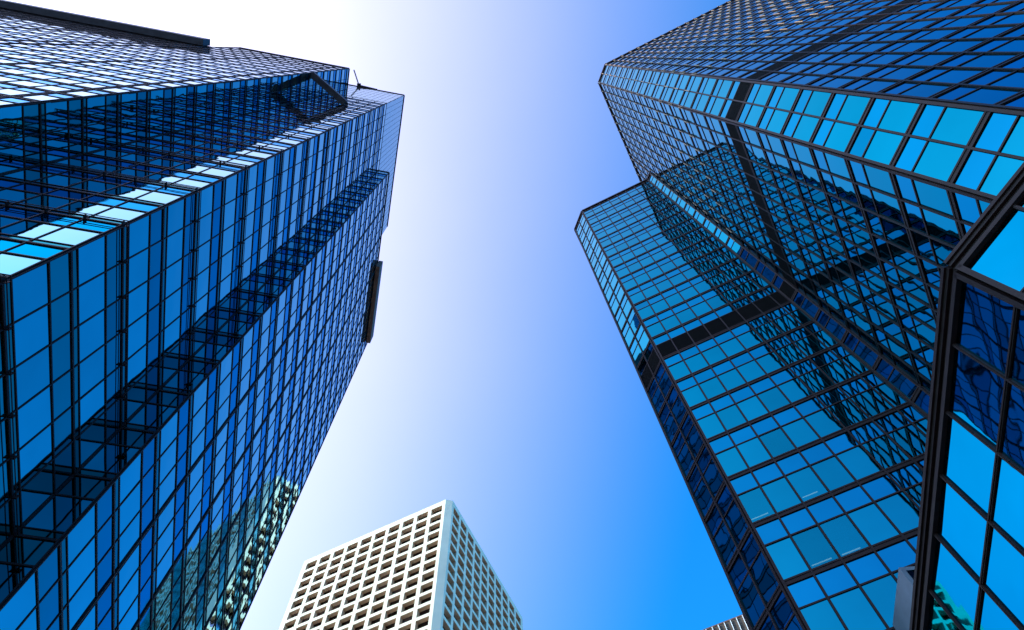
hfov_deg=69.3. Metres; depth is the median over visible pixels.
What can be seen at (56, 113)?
window pane
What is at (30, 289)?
window pane
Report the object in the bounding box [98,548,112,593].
window pane
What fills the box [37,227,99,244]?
window pane
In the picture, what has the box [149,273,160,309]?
window pane
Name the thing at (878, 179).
window pane
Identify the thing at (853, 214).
window pane
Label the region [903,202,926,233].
window pane
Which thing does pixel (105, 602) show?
window pane
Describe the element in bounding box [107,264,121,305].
window pane
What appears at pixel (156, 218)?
window pane
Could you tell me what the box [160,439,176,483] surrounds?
window pane
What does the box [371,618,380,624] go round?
window pane
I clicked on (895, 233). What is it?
window pane
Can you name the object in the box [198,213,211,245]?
window pane
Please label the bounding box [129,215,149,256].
window pane
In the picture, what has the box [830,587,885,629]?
window pane
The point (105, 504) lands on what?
window pane
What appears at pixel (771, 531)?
window pane
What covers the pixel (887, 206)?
window pane
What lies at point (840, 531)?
window pane
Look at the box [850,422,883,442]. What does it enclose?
window pane
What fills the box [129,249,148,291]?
window pane
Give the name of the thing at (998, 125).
window pane
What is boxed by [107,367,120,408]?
window pane
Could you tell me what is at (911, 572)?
window pane
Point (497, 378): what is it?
sky
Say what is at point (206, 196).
window pane
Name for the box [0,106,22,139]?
window pane
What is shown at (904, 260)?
window pane
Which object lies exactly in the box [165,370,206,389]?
window pane
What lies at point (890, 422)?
window pane
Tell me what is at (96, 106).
window pane
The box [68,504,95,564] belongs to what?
window pane
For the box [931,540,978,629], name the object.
window pane
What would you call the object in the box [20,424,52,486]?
window pane
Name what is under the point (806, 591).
window pane
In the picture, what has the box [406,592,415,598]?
window pane
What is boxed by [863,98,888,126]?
window pane
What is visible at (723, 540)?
window pane
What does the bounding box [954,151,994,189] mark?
window pane
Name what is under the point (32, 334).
window pane
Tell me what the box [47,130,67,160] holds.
window pane
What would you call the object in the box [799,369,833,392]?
window pane
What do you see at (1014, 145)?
window panes
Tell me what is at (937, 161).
window pane
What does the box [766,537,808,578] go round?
window pane
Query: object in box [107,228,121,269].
window pane
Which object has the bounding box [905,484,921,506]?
window pane
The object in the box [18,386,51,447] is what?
window pane
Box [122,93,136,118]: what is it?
window pane
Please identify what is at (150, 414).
window pane
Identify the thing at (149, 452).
window pane
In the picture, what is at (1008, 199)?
window frame
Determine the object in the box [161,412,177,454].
window pane
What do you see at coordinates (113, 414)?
window pane
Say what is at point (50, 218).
window pane
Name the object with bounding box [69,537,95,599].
window pane
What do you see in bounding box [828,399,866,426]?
window pane
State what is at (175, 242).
window pane
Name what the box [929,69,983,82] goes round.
window pane
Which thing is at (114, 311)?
window pane
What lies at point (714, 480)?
window pane
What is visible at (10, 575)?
window panes
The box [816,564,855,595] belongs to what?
window pane
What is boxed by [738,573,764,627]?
window pane
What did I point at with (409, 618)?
window pane
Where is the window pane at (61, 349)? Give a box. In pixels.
[52,333,70,381]
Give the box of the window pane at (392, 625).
[385,623,394,629]
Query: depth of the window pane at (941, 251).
28.23 m
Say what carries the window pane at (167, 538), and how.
in the glass tower at (192, 228)
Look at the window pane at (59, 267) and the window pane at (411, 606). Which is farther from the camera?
the window pane at (411, 606)
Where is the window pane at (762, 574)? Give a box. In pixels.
[750,552,777,603]
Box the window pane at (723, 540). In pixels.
[714,522,735,566]
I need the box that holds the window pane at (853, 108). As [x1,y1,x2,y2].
[837,95,869,123]
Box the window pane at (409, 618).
[402,615,412,623]
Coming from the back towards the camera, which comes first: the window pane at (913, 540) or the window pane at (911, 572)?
the window pane at (913, 540)
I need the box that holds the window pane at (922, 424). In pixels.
[914,419,927,433]
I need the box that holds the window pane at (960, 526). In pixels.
[938,480,986,578]
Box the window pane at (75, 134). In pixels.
[70,127,81,155]
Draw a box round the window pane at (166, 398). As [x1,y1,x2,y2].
[149,391,187,405]
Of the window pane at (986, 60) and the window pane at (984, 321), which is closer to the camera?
the window pane at (984, 321)
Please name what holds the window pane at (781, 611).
in the glass tower at (772, 238)
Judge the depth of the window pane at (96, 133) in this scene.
51.24 m
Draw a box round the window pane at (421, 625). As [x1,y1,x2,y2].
[418,620,428,628]
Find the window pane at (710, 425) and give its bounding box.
[697,413,724,437]
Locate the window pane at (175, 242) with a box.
[167,229,183,266]
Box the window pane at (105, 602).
[98,583,111,624]
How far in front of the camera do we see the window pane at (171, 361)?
46.68 m
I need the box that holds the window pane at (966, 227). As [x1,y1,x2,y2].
[963,224,970,233]
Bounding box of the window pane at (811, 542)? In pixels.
[792,526,837,567]
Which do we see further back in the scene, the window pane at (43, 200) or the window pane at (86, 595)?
the window pane at (43, 200)
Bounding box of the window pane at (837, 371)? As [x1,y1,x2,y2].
[821,360,855,383]
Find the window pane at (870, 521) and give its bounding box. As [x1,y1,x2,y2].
[848,504,898,544]
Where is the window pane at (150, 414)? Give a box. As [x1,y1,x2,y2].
[128,404,175,426]
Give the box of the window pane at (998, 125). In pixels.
[974,112,1016,150]
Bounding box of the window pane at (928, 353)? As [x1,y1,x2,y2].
[920,342,933,364]
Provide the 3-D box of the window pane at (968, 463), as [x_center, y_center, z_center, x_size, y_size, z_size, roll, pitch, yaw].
[11.818,3.855,19.180,0.007,2.010,1.857,-6,-70,1]
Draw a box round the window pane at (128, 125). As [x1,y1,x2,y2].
[122,118,135,142]
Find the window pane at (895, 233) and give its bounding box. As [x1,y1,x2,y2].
[880,217,912,251]
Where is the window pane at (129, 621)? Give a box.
[119,596,138,629]
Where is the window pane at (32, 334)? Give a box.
[14,305,49,365]
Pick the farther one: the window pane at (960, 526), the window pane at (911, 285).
the window pane at (911, 285)
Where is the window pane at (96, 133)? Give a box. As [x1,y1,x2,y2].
[88,123,104,151]
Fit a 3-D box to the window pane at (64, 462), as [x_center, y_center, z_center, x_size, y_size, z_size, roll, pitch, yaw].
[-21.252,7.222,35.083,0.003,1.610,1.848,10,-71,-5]
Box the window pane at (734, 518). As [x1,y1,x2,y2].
[725,501,747,544]
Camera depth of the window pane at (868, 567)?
29.66 m
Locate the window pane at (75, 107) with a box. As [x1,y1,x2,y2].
[69,100,81,127]
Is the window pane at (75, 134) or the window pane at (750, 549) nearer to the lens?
the window pane at (750, 549)
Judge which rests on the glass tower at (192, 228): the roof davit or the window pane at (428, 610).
the roof davit
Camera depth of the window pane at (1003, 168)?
23.17 m
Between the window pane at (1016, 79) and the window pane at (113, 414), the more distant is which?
the window pane at (113, 414)
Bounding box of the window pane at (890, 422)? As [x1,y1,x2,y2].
[875,412,908,432]
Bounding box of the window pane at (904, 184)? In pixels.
[894,174,917,203]
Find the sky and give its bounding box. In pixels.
[7,0,741,629]
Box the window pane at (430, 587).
[423,585,432,591]
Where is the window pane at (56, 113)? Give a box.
[46,101,67,131]
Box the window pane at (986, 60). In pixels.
[960,54,1017,66]
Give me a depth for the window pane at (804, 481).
35.42 m
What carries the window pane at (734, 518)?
in the glass tower at (772, 238)
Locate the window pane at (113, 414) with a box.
[107,400,119,439]
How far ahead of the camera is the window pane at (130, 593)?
40.88 m
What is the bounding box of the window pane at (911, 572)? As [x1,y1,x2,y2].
[906,570,913,579]
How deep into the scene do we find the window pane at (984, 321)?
17.85 m
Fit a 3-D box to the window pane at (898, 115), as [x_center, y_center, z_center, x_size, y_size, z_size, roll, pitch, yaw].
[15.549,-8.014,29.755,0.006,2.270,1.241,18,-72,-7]
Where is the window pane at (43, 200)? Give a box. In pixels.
[19,195,75,208]
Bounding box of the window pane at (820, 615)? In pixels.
[800,599,844,629]
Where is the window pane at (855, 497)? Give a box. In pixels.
[835,486,871,511]
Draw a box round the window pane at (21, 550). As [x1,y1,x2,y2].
[0,537,54,564]
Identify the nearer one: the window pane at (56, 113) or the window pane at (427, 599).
the window pane at (56, 113)
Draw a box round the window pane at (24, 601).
[0,572,36,629]
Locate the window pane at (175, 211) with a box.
[168,199,184,235]
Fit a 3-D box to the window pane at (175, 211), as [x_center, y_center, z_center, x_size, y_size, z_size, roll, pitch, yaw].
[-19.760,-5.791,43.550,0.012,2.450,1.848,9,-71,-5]
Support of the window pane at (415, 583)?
in the office block at (429, 568)
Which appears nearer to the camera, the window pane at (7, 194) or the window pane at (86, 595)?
the window pane at (86, 595)
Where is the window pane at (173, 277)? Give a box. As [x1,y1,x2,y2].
[166,259,182,297]
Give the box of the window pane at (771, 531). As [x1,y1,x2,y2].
[756,519,787,544]
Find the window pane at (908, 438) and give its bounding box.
[888,425,925,456]
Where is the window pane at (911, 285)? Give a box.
[897,269,928,304]
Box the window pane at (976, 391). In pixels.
[949,348,1003,446]
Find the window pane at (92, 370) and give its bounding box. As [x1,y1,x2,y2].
[80,346,104,397]
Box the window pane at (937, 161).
[913,142,963,180]
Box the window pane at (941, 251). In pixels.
[931,239,952,265]
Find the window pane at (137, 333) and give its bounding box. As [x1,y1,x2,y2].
[128,314,146,357]
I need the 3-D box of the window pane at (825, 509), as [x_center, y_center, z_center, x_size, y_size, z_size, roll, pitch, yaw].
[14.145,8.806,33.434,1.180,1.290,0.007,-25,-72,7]
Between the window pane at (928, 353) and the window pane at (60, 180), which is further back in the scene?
the window pane at (60, 180)
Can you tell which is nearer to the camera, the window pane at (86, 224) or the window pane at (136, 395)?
the window pane at (86, 224)
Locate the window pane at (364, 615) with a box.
[357,613,366,619]
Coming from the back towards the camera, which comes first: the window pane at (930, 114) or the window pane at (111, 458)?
the window pane at (111, 458)
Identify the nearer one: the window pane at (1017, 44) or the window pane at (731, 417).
the window pane at (1017, 44)
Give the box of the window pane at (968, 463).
[943,417,994,514]
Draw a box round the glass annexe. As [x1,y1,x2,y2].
[909,162,1023,629]
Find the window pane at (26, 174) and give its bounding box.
[2,169,52,180]
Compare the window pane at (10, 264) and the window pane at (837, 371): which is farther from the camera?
the window pane at (837, 371)
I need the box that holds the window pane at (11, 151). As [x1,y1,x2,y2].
[0,138,23,172]
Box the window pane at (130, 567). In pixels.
[119,544,139,594]
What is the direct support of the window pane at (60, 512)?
in the glass tower at (192, 228)
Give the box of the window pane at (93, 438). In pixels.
[81,413,104,465]
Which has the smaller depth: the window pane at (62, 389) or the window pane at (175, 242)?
the window pane at (62, 389)
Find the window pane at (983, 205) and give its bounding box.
[978,200,989,212]
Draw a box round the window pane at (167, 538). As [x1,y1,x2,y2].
[157,519,173,564]
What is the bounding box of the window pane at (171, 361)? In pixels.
[163,344,179,383]
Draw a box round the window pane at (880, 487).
[862,475,899,499]
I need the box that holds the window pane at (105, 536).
[98,516,112,562]
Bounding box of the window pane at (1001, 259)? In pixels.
[968,209,1023,290]
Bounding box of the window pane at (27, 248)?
[6,243,64,257]
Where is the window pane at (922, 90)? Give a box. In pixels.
[900,84,949,96]
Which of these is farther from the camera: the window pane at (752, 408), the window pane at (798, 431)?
the window pane at (752, 408)
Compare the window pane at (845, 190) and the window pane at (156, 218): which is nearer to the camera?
the window pane at (845, 190)
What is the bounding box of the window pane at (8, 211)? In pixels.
[0,206,41,218]
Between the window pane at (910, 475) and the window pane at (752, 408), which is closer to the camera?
the window pane at (910, 475)
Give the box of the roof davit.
[353,70,375,88]
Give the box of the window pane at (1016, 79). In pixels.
[990,71,1023,87]
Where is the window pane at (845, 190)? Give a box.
[832,176,858,204]
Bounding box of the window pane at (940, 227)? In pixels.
[922,209,959,245]
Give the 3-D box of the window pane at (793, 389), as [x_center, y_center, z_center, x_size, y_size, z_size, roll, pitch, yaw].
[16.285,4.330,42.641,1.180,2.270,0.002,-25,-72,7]
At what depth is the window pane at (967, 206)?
24.90 m
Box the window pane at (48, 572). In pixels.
[38,546,58,601]
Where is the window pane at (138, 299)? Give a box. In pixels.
[129,282,147,324]
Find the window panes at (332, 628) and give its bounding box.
[303,551,489,629]
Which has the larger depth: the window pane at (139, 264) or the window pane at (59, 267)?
the window pane at (139, 264)
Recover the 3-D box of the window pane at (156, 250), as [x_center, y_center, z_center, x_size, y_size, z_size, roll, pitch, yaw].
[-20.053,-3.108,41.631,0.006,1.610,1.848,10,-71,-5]
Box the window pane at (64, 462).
[55,443,72,490]
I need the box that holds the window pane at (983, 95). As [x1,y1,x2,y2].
[957,88,1019,103]
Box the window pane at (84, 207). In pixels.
[55,201,110,214]
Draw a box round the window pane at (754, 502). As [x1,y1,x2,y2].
[738,487,774,521]
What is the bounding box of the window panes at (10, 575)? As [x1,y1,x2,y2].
[0,8,403,629]
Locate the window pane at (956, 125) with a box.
[931,107,983,144]
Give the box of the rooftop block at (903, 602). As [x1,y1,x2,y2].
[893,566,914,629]
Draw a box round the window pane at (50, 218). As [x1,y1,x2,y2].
[30,213,79,224]
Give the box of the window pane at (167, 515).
[158,496,174,538]
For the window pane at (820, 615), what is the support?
in the glass tower at (772, 238)
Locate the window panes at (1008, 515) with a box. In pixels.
[928,199,1023,629]
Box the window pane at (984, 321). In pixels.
[956,281,1012,373]
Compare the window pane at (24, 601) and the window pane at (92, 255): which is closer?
the window pane at (24, 601)
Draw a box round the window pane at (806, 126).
[792,115,818,141]
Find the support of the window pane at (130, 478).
in the glass tower at (192, 228)
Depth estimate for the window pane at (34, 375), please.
31.20 m
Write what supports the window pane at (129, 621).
in the glass tower at (192, 228)
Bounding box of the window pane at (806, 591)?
[787,576,824,606]
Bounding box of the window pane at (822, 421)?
[805,409,842,436]
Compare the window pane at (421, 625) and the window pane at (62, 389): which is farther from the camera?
the window pane at (421, 625)
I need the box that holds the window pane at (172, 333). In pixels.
[164,317,180,355]
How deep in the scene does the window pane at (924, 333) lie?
33.32 m
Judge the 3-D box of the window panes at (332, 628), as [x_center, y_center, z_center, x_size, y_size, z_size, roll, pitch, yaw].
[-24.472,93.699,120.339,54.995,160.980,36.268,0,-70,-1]
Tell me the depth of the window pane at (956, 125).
25.97 m
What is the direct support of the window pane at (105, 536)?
in the glass tower at (192, 228)
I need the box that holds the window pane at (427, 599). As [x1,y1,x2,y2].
[421,597,430,603]
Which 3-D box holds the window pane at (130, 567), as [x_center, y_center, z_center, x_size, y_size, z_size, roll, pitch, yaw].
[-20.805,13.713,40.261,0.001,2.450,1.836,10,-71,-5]
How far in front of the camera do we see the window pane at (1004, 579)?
18.07 m
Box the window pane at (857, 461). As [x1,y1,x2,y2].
[837,446,880,479]
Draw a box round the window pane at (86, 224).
[70,220,117,231]
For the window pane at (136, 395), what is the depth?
42.20 m
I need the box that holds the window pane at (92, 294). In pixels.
[79,273,104,323]
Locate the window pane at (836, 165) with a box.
[824,153,849,178]
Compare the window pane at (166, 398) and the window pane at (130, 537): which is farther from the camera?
the window pane at (166, 398)
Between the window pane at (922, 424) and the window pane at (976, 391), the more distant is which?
the window pane at (922, 424)
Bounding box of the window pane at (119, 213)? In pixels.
[96,207,145,221]
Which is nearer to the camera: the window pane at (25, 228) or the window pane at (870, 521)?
the window pane at (870, 521)
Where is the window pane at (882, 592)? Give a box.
[862,575,896,626]
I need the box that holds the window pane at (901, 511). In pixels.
[876,492,919,532]
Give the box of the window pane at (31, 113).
[24,105,39,135]
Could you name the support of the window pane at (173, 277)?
in the glass tower at (192, 228)
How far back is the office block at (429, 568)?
176.79 m
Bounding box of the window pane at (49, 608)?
[39,581,59,629]
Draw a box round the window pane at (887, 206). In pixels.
[871,190,903,223]
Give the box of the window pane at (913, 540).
[907,535,916,548]
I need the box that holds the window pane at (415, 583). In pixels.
[408,581,417,587]
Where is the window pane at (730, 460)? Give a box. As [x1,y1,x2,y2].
[716,447,746,475]
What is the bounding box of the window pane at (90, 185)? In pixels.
[70,180,118,191]
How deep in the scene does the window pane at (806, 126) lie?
37.72 m
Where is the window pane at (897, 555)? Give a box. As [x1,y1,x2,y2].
[876,540,915,570]
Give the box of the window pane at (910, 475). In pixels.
[889,464,922,488]
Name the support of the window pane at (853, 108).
in the glass tower at (772, 238)
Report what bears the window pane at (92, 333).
in the glass tower at (192, 228)
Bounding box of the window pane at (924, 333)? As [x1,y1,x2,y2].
[912,318,934,347]
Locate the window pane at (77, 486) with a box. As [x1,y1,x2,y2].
[58,476,109,498]
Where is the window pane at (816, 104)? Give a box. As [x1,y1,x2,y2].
[804,91,830,115]
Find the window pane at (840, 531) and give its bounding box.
[820,515,867,556]
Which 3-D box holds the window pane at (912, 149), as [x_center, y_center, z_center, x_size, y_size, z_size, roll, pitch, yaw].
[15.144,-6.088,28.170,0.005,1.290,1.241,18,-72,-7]
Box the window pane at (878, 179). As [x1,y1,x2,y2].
[863,165,894,194]
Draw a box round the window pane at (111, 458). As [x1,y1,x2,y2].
[83,444,138,472]
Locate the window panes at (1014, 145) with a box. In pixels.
[576,0,1023,629]
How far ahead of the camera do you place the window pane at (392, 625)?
157.09 m
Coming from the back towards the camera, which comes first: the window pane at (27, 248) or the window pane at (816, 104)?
the window pane at (816, 104)
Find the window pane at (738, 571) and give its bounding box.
[729,555,746,590]
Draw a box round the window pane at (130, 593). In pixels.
[119,570,138,622]
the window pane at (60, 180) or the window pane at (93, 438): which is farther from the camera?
the window pane at (60, 180)
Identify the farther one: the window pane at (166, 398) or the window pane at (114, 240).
the window pane at (166, 398)
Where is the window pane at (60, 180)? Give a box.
[36,175,84,185]
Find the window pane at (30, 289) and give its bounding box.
[13,263,48,321]
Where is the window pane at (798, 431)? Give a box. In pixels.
[782,418,818,446]
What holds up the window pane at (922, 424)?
in the glass tower at (772, 238)
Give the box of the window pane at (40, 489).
[21,461,53,522]
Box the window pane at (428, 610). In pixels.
[419,608,429,615]
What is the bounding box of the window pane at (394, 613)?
[388,611,396,617]
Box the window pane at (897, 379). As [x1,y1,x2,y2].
[888,369,916,397]
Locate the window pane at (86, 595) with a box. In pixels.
[69,569,95,629]
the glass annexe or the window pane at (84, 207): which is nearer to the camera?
the glass annexe
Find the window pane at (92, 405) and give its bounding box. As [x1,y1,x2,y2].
[80,380,104,431]
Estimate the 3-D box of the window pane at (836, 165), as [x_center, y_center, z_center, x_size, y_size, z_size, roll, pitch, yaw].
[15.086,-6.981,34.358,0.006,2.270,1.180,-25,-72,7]
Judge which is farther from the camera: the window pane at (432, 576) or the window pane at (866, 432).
the window pane at (432, 576)
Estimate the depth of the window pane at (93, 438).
37.62 m
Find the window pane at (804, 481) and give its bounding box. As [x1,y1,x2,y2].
[786,467,827,500]
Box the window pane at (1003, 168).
[979,156,1023,195]
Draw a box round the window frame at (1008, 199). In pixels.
[943,162,1023,300]
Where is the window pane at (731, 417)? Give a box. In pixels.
[716,405,745,429]
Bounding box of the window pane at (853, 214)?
[840,200,866,229]
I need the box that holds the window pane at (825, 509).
[808,497,842,522]
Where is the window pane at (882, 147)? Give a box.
[863,131,902,164]
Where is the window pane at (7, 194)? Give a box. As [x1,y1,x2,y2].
[0,189,39,201]
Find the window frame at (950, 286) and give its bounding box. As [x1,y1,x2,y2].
[909,266,1023,629]
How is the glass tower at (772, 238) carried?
on the ground
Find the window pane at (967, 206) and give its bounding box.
[953,192,979,223]
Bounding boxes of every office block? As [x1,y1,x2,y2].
[279,500,522,629]
[703,614,748,629]
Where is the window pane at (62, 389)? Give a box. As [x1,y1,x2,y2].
[53,371,71,419]
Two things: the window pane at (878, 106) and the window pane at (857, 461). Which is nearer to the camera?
the window pane at (878, 106)
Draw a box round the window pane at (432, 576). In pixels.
[424,574,433,580]
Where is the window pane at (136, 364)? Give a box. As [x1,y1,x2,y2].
[128,345,146,388]
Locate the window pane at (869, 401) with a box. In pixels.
[851,389,891,416]
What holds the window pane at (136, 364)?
in the glass tower at (192, 228)
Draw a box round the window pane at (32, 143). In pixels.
[25,135,39,166]
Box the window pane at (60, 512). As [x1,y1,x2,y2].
[25,495,92,531]
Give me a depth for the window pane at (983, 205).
23.86 m
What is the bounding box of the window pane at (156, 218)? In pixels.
[151,209,162,244]
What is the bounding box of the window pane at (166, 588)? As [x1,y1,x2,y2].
[156,572,171,614]
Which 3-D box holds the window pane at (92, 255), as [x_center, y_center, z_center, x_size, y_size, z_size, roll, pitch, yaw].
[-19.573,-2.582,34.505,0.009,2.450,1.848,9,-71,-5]
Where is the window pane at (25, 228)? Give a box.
[0,220,61,237]
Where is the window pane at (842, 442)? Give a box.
[825,432,857,453]
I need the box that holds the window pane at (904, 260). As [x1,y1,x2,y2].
[888,243,920,278]
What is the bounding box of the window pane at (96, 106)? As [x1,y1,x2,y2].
[88,97,104,124]
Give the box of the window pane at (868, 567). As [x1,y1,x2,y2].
[846,553,888,583]
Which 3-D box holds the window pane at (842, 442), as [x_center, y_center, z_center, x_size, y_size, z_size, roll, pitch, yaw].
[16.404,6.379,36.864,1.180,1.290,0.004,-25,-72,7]
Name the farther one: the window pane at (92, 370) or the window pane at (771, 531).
the window pane at (92, 370)
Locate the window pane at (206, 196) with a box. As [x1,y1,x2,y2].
[199,185,213,217]
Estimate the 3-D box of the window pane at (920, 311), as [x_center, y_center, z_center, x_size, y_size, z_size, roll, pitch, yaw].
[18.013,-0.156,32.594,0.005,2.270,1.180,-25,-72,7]
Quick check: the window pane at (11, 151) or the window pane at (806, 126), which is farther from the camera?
the window pane at (11, 151)
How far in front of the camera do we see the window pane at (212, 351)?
51.58 m
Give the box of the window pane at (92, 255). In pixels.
[79,236,104,284]
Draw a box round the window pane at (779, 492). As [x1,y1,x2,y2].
[761,477,800,511]
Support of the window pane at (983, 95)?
in the glass tower at (772, 238)
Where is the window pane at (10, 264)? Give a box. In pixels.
[0,253,42,274]
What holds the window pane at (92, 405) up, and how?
in the glass tower at (192, 228)
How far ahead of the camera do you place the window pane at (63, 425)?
34.49 m
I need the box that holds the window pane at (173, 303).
[165,288,181,326]
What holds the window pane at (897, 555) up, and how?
in the glass tower at (772, 238)
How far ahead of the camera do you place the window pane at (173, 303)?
45.44 m
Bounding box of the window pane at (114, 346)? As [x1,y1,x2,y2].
[107,334,120,375]
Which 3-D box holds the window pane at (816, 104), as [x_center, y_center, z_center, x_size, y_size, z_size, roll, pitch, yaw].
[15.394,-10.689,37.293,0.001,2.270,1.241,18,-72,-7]
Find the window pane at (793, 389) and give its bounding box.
[778,378,810,401]
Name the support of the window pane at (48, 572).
in the glass tower at (192, 228)
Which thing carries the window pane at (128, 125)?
in the glass tower at (192, 228)
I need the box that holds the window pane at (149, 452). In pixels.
[143,438,154,476]
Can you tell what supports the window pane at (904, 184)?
in the glass tower at (772, 238)
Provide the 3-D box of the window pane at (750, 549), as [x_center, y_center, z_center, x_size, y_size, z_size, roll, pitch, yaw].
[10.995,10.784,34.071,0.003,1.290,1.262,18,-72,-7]
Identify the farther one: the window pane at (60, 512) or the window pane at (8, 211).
the window pane at (8, 211)
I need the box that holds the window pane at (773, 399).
[758,387,789,411]
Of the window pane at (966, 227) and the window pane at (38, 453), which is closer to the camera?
the window pane at (966, 227)
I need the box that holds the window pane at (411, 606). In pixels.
[404,604,413,610]
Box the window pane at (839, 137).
[824,122,855,151]
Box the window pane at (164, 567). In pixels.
[157,545,172,588]
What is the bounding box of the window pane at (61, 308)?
[51,293,70,341]
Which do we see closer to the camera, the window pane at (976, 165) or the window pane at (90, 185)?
the window pane at (976, 165)
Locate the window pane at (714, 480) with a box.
[704,460,722,497]
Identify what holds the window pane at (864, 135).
in the glass tower at (772, 238)
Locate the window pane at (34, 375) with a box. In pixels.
[16,346,50,407]
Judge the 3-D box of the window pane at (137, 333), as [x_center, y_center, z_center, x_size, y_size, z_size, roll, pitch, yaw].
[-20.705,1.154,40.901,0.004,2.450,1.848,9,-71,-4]
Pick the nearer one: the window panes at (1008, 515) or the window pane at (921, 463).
the window panes at (1008, 515)
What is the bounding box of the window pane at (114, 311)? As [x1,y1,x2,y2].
[107,300,120,341]
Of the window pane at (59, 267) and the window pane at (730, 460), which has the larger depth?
the window pane at (730, 460)
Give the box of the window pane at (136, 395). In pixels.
[127,376,145,419]
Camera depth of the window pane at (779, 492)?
35.59 m
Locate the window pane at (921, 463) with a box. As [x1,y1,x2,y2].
[917,460,923,467]
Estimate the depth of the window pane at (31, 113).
43.61 m
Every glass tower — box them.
[0,0,404,629]
[574,0,1023,629]
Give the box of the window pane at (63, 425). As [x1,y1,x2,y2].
[54,408,71,455]
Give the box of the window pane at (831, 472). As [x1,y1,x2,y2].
[812,457,853,490]
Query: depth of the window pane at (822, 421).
38.87 m
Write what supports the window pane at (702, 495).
in the glass tower at (772, 238)
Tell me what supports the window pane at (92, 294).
in the glass tower at (192, 228)
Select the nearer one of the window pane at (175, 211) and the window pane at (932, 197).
the window pane at (932, 197)
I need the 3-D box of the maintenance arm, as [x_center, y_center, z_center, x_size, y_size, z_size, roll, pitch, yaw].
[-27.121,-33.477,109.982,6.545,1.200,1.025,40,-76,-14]
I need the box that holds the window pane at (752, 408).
[737,396,767,420]
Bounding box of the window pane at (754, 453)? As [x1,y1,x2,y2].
[737,438,770,466]
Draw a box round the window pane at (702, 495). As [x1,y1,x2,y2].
[694,478,712,516]
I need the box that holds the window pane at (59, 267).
[50,253,69,300]
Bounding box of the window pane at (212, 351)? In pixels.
[195,343,230,359]
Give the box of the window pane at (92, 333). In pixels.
[80,310,104,361]
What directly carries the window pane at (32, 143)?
in the glass tower at (192, 228)
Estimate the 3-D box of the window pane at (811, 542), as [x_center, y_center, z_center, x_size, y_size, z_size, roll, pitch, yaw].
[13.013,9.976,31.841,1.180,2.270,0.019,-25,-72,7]
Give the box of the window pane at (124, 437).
[109,429,152,446]
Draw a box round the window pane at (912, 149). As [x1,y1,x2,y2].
[894,138,925,170]
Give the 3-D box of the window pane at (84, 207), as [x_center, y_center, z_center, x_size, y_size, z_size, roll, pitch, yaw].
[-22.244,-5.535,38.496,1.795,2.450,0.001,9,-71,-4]
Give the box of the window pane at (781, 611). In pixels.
[770,592,792,629]
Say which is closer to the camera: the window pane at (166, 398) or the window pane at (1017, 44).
the window pane at (1017, 44)
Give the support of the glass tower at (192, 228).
on the ground
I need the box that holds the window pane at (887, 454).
[862,435,908,468]
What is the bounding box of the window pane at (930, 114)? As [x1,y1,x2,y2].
[911,104,943,137]
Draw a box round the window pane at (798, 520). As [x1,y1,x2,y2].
[781,508,814,533]
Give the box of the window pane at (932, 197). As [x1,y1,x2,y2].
[913,180,952,215]
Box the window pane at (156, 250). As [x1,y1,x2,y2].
[150,241,161,277]
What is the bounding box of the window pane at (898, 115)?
[878,100,918,132]
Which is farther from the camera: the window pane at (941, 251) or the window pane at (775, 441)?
the window pane at (775, 441)
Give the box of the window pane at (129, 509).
[120,482,140,534]
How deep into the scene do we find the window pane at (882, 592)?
28.25 m
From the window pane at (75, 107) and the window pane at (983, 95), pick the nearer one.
the window pane at (983, 95)
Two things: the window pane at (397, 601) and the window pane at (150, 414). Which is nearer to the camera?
the window pane at (150, 414)
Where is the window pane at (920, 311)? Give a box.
[905,294,935,329]
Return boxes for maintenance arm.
[311,72,348,104]
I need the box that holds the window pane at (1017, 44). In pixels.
[992,39,1023,50]
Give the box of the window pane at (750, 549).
[741,533,759,567]
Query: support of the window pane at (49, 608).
in the glass tower at (192, 228)
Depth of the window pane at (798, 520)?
33.61 m
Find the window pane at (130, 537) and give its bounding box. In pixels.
[120,511,140,564]
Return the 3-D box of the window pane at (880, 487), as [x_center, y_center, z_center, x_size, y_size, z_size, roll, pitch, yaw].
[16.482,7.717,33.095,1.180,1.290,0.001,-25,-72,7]
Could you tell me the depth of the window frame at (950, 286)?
19.57 m
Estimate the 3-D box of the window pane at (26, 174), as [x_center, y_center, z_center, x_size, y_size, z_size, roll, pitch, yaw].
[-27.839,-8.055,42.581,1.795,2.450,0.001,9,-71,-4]
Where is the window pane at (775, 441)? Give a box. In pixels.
[759,428,794,456]
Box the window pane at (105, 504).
[98,485,112,530]
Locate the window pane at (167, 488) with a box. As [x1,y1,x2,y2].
[159,466,175,511]
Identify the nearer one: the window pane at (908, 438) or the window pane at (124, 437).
the window pane at (908, 438)
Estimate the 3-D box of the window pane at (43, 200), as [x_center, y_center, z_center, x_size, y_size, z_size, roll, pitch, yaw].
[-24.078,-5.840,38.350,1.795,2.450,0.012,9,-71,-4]
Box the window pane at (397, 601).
[390,599,399,605]
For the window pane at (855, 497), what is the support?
in the glass tower at (772, 238)
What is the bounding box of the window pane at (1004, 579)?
[985,527,1023,627]
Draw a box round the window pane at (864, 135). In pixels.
[849,128,873,156]
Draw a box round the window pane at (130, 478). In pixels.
[120,452,141,503]
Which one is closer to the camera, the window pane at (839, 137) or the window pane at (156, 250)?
the window pane at (839, 137)
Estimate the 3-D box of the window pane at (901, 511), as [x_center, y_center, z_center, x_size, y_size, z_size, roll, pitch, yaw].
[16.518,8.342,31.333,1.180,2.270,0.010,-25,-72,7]
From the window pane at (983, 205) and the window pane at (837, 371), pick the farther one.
the window pane at (837, 371)
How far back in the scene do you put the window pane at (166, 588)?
46.69 m
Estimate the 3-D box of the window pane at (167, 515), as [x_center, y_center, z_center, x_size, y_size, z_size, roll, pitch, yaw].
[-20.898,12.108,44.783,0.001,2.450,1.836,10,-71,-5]

